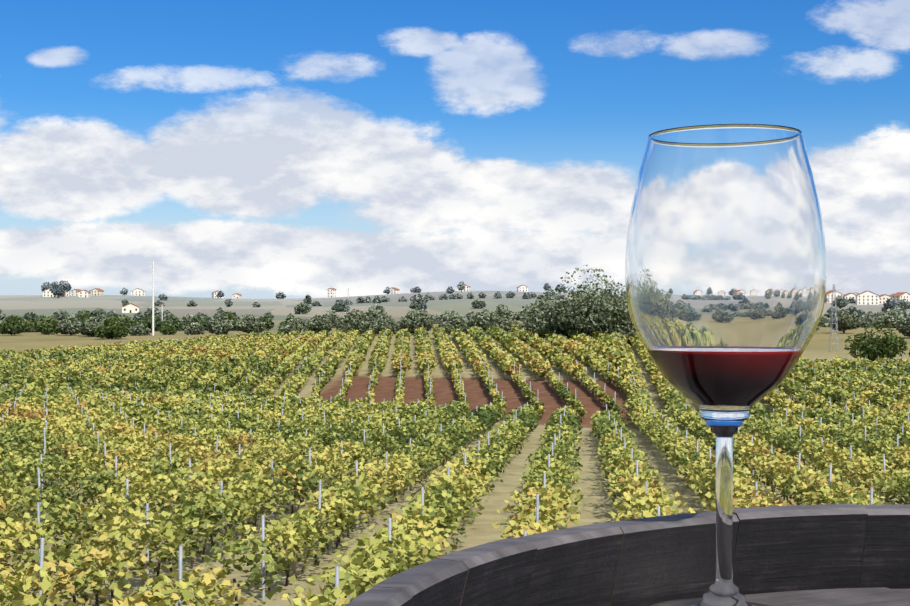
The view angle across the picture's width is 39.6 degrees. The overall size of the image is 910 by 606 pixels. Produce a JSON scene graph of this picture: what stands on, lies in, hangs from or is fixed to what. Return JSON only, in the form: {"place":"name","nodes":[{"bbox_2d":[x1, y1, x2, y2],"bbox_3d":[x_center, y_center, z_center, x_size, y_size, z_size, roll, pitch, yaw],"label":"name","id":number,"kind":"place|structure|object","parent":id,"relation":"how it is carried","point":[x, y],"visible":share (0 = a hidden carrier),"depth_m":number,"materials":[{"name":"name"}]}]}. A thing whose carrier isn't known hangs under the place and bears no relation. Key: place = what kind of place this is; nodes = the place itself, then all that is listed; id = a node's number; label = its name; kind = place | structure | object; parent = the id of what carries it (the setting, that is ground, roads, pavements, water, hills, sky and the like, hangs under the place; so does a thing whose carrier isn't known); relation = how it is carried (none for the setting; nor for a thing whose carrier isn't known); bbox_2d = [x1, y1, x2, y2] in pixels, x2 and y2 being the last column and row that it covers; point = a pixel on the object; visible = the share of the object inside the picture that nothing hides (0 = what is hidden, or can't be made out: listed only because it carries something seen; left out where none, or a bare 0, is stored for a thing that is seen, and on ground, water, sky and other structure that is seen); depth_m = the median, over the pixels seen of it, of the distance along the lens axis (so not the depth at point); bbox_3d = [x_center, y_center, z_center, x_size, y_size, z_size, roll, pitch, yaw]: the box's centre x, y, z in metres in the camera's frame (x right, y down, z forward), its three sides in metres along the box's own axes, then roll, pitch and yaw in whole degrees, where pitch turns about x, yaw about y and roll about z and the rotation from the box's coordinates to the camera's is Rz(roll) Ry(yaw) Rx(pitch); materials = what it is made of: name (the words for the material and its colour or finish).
{"place":"outdoors","nodes":[
{"label":"outdoors","id":0,"kind":"place"},
{"bbox_2d":[0,291,909,605],"bbox_3d":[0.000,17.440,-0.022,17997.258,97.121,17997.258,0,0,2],"label":"ground","id":1,"kind":"structure","parent":0,"point":[596,501],"depth_m":102.29,"materials":[{"name":"beige soil"}]},
{"bbox_2d":[43,289,57,296],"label":"house","id":2,"kind":"structure","parent":1,"relation":"on","point":[47,293],"depth_m":1262.01,"materials":[{"name":"paint"}]},
{"bbox_2d":[71,289,80,295],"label":"house","id":3,"kind":"structure","parent":1,"relation":"on","point":[74,292],"depth_m":1299.56,"materials":[{"name":"paint"}]},
{"bbox_2d":[79,290,89,296],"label":"house","id":4,"kind":"structure","parent":1,"relation":"on","point":[84,293],"depth_m":1243.73,"materials":[{"name":"paint"}]},
{"bbox_2d":[91,288,103,294],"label":"house","id":5,"kind":"structure","parent":1,"relation":"on","point":[97,291],"depth_m":1362.90,"materials":[{"name":"paint"}]},
{"bbox_2d":[122,303,138,312],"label":"house","id":6,"kind":"structure","parent":1,"relation":"on","point":[130,308],"depth_m":868.04,"materials":[{"name":"paint"}]},
{"bbox_2d":[131,288,144,295],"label":"house","id":7,"kind":"structure","parent":1,"relation":"on","point":[138,292],"depth_m":1431.51,"materials":[{"name":"paint"}]},
{"bbox_2d":[148,261,157,334],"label":"utility pole","id":8,"kind":"object","parent":1,"relation":"on","point":[152,263],"visible":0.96,"depth_m":285.69,"materials":[{"name":"concrete"}]},
{"bbox_2d":[212,291,222,297],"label":"house","id":9,"kind":"structure","parent":1,"relation":"on","point":[214,294],"depth_m":1469.30,"materials":[{"name":"paint"}]},
{"bbox_2d":[232,293,241,298],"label":"house","id":10,"kind":"structure","parent":1,"relation":"on","point":[237,295],"depth_m":1464.79,"materials":[{"name":"paint"}]},
{"bbox_2d":[327,288,336,297],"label":"house","id":11,"kind":"structure","parent":1,"relation":"on","point":[331,292],"depth_m":1489.81,"materials":[{"name":"paint"}]},
{"bbox_2d":[389,287,399,293],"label":"house","id":12,"kind":"structure","parent":1,"relation":"on","point":[394,290],"depth_m":1444.61,"materials":[{"name":"paint"}]},
{"bbox_2d":[11,290,893,354],"bbox_3d":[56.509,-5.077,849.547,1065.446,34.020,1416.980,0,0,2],"label":"tree trunks and limbs","id":13,"kind":"object","parent":1,"relation":"on","point":[500,314],"depth_m":146.93,"materials":[{"name":"brown plant"}]},
{"bbox_2d":[0,324,909,605],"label":"vineyard vines","id":14,"kind":"object","parent":1,"relation":"on","point":[72,430],"visible":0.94,"depth_m":46.62,"materials":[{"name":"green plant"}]},
{"bbox_2d":[0,265,909,338],"bbox_3d":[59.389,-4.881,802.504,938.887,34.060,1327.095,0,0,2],"label":"trees","id":15,"kind":"object","parent":1,"relation":"on","point":[612,312],"visible":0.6,"depth_m":222.46,"materials":[{"name":"green plant"}]},
{"bbox_2d":[0,274,909,360],"bbox_3d":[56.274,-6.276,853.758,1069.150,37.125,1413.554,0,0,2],"label":"trees","id":16,"kind":"object","parent":1,"relation":"on","point":[117,327],"visible":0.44,"depth_m":297.91,"materials":[{"name":"green plant"}]},
{"bbox_2d":[1,327,909,605],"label":"vineyard posts","id":17,"kind":"object","parent":1,"relation":"on","point":[41,549],"visible":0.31,"depth_m":46.56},
{"bbox_2d":[457,284,469,290],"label":"house","id":18,"kind":"structure","parent":1,"relation":"on","point":[467,287],"depth_m":1415.36,"materials":[{"name":"paint"}]},
{"bbox_2d":[41,280,898,312],"bbox_3d":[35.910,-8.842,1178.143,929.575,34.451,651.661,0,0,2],"label":"trees","id":19,"kind":"object","parent":1,"relation":"on","point":[55,288],"visible":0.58,"depth_m":1260.19,"materials":[{"name":"green plant"}]},
{"bbox_2d":[829,284,838,350],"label":"lattice pylon","id":20,"kind":"object","parent":1,"relation":"on","point":[832,310],"visible":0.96,"depth_m":201.93,"materials":[{"name":"silver metal"}]},
{"bbox_2d":[824,290,843,302],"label":"house","id":21,"kind":"structure","parent":1,"relation":"on","point":[828,295],"depth_m":1192.69,"materials":[{"name":"paint"}]},
{"bbox_2d":[843,293,855,299],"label":"house","id":22,"kind":"structure","parent":1,"relation":"on","point":[847,296],"depth_m":1212.16,"materials":[{"name":"paint"}]},
{"bbox_2d":[855,291,878,304],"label":"house","id":23,"kind":"structure","parent":1,"relation":"on","point":[867,298],"depth_m":1159.57,"materials":[{"name":"paint"}]},
{"bbox_2d":[879,294,891,303],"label":"house","id":24,"kind":"structure","parent":1,"relation":"on","point":[883,298],"depth_m":1190.76,"materials":[{"name":"paint"}]},
{"bbox_2d":[892,292,909,302],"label":"house","id":25,"kind":"structure","parent":1,"relation":"on","point":[897,296],"depth_m":1162.81,"materials":[{"name":"paint"}]},
{"bbox_2d":[0,0,909,298],"label":"sky","id":26,"kind":"structure","parent":0,"point":[252,149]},
{"bbox_2d":[517,285,527,291],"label":"house","id":27,"kind":"structure","parent":0,"point":[522,288],"depth_m":1473.77,"materials":[{"name":"paint"}]},
{"bbox_2d":[345,504,909,605],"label":"barrel","id":28,"kind":"object","parent":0,"point":[830,555],"visible":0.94,"depth_m":0.64,"materials":[{"name":"grey wood"}]},
{"bbox_2d":[625,124,826,605],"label":"wine glass","id":29,"kind":"object","parent":28,"relation":"on","point":[725,271],"visible":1,"depth_m":0.57,"materials":[{"name":"clear glass"}]}
]}

